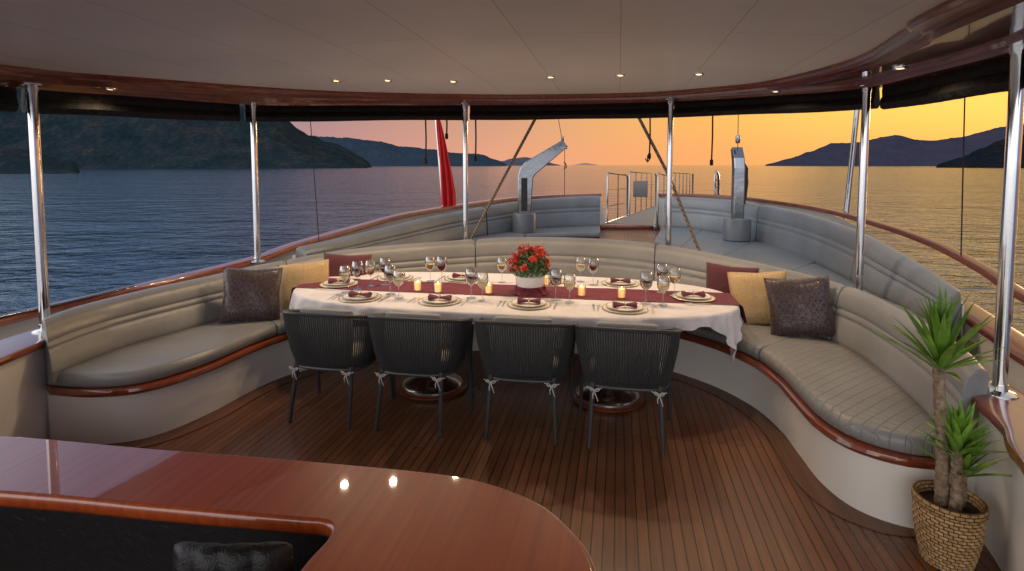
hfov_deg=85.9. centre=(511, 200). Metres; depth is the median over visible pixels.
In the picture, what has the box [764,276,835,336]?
pillow
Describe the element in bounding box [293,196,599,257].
stern sofa
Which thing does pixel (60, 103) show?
rolled curtain
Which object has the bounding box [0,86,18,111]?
rolled curtain
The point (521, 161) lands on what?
hills
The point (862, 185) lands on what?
roof post
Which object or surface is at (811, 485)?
margin plank
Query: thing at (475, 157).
hanging strap
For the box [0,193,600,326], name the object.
cap rail
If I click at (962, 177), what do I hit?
stay wire
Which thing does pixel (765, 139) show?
sky
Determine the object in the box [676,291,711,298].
dinner plate
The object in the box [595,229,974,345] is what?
stern deck
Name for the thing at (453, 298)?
dinner plate
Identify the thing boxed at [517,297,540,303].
napkin
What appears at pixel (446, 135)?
hanging strap
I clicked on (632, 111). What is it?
rolled curtain
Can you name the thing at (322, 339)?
dining chair
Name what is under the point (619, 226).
threshold
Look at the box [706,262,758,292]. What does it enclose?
pillow
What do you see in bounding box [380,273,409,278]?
dinner plate
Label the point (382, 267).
wine glass
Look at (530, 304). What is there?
dinner plate
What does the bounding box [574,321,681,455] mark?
dining chair
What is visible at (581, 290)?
candle holder
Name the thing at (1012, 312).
rail stanchion
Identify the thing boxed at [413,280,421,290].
candle holder
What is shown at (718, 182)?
folded ladder
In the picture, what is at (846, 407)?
dining sofa
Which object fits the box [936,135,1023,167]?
hills
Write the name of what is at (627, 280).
napkin
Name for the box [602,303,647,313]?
charger plate
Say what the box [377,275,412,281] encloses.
charger plate
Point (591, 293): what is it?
table runner
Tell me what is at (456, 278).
dinner plate
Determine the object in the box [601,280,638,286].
charger plate
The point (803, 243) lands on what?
stern sofa
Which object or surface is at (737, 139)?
pulley block
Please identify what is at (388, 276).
wine glass
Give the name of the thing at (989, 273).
cap rail
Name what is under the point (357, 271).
wine glass
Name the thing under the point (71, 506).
lounge table
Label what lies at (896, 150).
hills
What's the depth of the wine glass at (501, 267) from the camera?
5.10 m
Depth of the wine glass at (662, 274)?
4.68 m
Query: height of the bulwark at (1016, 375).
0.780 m
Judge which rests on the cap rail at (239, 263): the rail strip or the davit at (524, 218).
the rail strip
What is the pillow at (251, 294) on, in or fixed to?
on the dining sofa at (846, 407)
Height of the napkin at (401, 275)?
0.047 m
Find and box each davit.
[512,140,567,232]
[723,147,751,241]
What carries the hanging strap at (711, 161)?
hanging from the roof
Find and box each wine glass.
[339,265,350,293]
[351,261,363,289]
[365,260,375,286]
[379,257,390,284]
[384,264,395,294]
[393,270,404,298]
[425,256,434,281]
[436,256,446,283]
[465,267,476,298]
[477,272,488,301]
[497,257,506,282]
[549,269,561,300]
[564,273,575,303]
[575,257,585,282]
[588,257,598,285]
[639,271,652,303]
[655,263,667,292]
[657,275,669,305]
[669,268,680,295]
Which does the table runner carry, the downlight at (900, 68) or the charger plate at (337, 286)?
the charger plate at (337, 286)
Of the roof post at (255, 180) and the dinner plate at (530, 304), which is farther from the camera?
the roof post at (255, 180)
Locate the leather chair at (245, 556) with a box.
[173,541,293,570]
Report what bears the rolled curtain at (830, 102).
hanging from the roof
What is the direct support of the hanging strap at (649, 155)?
hanging from the roof
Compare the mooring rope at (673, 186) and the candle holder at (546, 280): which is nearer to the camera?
the candle holder at (546, 280)
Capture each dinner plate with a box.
[323,279,354,285]
[342,291,377,299]
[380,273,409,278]
[422,295,456,302]
[448,274,472,279]
[511,298,546,306]
[605,278,635,284]
[606,301,643,310]
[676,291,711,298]
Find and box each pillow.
[219,268,282,323]
[278,259,328,311]
[324,253,371,276]
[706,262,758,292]
[727,270,786,324]
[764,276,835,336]
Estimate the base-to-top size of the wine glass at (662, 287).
0.234 m
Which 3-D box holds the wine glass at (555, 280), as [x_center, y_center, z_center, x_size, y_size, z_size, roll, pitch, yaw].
[0.356,0.681,4.473,0.104,0.250,0.104,0,4,0]
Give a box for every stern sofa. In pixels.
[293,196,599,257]
[654,196,963,336]
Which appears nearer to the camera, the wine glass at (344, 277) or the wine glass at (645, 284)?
the wine glass at (645, 284)
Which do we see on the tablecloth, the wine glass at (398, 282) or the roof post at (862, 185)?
the wine glass at (398, 282)
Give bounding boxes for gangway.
[605,171,693,229]
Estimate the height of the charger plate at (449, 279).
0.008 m
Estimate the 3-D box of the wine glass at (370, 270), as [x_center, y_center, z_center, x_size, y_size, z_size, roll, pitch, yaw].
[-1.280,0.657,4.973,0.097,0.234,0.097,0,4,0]
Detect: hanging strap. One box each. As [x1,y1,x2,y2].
[424,120,427,163]
[445,120,447,138]
[474,119,476,160]
[648,118,650,158]
[710,116,712,164]
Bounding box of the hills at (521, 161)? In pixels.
[501,157,560,165]
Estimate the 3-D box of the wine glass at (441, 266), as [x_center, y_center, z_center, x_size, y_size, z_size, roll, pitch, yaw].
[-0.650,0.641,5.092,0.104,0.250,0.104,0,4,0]
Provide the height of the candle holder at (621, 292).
0.093 m
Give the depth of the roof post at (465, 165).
6.53 m
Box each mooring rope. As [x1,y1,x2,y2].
[470,120,535,238]
[638,118,700,250]
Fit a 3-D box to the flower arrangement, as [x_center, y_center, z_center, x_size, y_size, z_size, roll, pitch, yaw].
[0.146,0.571,4.671,0.381,0.434,0.390,0,4,0]
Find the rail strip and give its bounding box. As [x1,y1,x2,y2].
[0,285,135,317]
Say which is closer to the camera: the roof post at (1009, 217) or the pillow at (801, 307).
the roof post at (1009, 217)
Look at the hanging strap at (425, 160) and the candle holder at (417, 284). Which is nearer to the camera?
the candle holder at (417, 284)
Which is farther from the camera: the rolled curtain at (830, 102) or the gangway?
the gangway
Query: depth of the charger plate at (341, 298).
4.45 m
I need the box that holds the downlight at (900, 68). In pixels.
[892,66,907,69]
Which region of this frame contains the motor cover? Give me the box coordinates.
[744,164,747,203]
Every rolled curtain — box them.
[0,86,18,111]
[21,89,239,120]
[244,106,462,121]
[469,103,667,119]
[674,88,879,117]
[879,57,1009,109]
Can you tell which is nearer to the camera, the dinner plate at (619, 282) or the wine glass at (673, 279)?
the wine glass at (673, 279)
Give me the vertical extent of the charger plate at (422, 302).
0.008 m
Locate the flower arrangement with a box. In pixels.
[507,242,551,297]
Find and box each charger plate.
[319,280,358,287]
[338,293,381,302]
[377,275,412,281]
[418,297,460,305]
[444,276,479,281]
[507,300,550,309]
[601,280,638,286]
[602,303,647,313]
[671,293,715,301]
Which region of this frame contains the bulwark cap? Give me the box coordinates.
[961,301,1023,365]
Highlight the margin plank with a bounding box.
[103,351,915,537]
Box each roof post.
[20,82,50,333]
[249,103,264,262]
[460,103,469,239]
[665,98,676,245]
[843,110,859,218]
[854,85,871,290]
[987,43,1023,398]
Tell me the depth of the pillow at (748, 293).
4.70 m
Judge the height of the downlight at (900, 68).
0.014 m
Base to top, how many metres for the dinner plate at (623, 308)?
0.018 m
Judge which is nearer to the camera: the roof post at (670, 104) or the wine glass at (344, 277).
the wine glass at (344, 277)
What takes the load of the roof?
on the roof post at (465, 165)
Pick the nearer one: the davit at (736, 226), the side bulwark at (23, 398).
the side bulwark at (23, 398)
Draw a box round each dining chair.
[282,307,393,429]
[367,311,473,436]
[473,316,576,444]
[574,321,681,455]
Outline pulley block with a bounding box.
[735,135,739,142]
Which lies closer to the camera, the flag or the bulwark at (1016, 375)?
the bulwark at (1016, 375)
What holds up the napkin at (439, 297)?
on the dinner plate at (453, 298)
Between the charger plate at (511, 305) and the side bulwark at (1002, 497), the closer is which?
the side bulwark at (1002, 497)
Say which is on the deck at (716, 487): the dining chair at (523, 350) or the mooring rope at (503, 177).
the dining chair at (523, 350)
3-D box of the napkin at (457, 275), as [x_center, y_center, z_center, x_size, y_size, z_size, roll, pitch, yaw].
[-0.480,0.722,5.298,0.182,0.047,0.088,1,4,14]
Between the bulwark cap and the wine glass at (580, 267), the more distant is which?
the wine glass at (580, 267)
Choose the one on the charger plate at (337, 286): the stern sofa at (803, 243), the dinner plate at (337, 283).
the dinner plate at (337, 283)
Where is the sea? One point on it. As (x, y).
(109, 228)
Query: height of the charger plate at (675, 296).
0.008 m
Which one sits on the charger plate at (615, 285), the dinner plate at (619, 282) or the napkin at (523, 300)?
the dinner plate at (619, 282)
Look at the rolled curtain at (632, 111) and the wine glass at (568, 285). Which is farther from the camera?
the rolled curtain at (632, 111)
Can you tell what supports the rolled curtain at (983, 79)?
hanging from the roof
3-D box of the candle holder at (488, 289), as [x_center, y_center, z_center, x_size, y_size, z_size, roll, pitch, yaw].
[-0.200,0.742,4.677,0.072,0.093,0.072,0,4,0]
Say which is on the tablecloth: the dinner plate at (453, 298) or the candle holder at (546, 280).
the candle holder at (546, 280)
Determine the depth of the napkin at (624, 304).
4.17 m
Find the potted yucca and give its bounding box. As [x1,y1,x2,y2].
[865,285,1011,570]
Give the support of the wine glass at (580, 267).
on the tablecloth
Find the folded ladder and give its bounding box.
[713,170,719,194]
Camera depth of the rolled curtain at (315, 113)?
6.36 m
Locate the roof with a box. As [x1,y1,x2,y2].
[0,0,1023,106]
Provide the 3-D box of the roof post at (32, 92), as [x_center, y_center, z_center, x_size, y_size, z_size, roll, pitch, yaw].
[-3.245,0.057,3.772,0.150,1.700,0.150,0,4,0]
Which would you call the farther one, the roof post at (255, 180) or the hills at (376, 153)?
the hills at (376, 153)
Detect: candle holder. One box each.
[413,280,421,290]
[434,281,441,292]
[484,282,492,293]
[544,275,548,284]
[577,285,585,295]
[617,286,625,298]
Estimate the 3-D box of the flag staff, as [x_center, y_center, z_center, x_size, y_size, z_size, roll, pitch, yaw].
[-1.211,-0.717,9.173,0.178,1.754,0.056,0,4,0]
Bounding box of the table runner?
[290,278,746,322]
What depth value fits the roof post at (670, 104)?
6.03 m
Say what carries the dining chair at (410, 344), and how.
on the deck at (716, 487)
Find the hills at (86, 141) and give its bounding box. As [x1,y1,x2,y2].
[0,88,371,167]
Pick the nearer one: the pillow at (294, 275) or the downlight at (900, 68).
the downlight at (900, 68)
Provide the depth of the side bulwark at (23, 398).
3.52 m
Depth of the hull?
7.30 m
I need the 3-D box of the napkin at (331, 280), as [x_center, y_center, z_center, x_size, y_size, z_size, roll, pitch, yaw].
[-1.580,0.733,5.027,0.182,0.047,0.088,0,4,4]
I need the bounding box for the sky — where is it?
[291,88,1023,164]
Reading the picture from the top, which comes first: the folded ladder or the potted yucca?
the folded ladder
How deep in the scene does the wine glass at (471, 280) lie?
4.48 m
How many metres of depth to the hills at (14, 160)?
244.56 m
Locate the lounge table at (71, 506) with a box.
[0,436,595,570]
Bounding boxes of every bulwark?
[0,329,48,438]
[963,322,1023,392]
[971,380,1023,570]
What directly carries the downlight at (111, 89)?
attached to the roof
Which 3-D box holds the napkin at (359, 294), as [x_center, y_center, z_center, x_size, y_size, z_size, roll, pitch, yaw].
[-1.250,0.771,4.528,0.182,0.047,0.088,1,4,16]
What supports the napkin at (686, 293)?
on the dinner plate at (707, 296)
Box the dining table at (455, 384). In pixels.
[397,372,643,412]
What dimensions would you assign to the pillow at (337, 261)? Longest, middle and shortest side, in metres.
0.470 x 0.470 x 0.180 m
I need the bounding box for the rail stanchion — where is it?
[1011,297,1013,326]
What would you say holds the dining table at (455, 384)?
on the deck at (716, 487)
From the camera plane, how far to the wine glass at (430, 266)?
5.16 m
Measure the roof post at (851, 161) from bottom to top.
1.655 m
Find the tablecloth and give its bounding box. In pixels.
[289,272,742,362]
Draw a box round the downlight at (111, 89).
[103,88,116,90]
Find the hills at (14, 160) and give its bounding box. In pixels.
[0,148,79,173]
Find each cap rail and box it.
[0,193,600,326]
[659,194,1023,302]
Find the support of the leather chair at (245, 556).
on the carpet
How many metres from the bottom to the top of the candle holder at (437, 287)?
0.093 m
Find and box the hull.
[0,196,881,339]
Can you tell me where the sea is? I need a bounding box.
[0,165,1023,333]
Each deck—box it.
[144,356,1000,570]
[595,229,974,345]
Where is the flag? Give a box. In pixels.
[437,120,455,205]
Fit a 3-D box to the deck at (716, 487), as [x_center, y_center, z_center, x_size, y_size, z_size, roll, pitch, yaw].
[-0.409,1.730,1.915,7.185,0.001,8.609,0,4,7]
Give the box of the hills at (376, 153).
[309,135,506,165]
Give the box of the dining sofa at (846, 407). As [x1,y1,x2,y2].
[40,237,992,527]
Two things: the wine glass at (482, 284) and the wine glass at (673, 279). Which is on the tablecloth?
the wine glass at (482, 284)
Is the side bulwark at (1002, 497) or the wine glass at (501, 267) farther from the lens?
the wine glass at (501, 267)
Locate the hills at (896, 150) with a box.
[765,124,1023,165]
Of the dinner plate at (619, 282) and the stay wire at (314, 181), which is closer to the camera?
the dinner plate at (619, 282)
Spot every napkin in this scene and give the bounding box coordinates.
[328,278,349,282]
[348,291,371,297]
[396,273,404,277]
[428,294,451,300]
[452,273,470,276]
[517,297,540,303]
[610,278,630,282]
[612,301,637,307]
[681,291,705,296]
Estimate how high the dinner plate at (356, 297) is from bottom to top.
0.018 m
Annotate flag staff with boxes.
[435,120,442,205]
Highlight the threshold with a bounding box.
[600,224,659,228]
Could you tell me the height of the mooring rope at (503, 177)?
1.661 m
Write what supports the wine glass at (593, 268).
on the tablecloth
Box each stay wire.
[310,122,318,240]
[960,98,965,254]
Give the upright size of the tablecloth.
0.423 m
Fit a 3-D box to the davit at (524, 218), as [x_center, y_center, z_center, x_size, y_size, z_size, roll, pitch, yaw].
[0.464,-0.229,9.004,0.912,1.517,0.384,0,4,0]

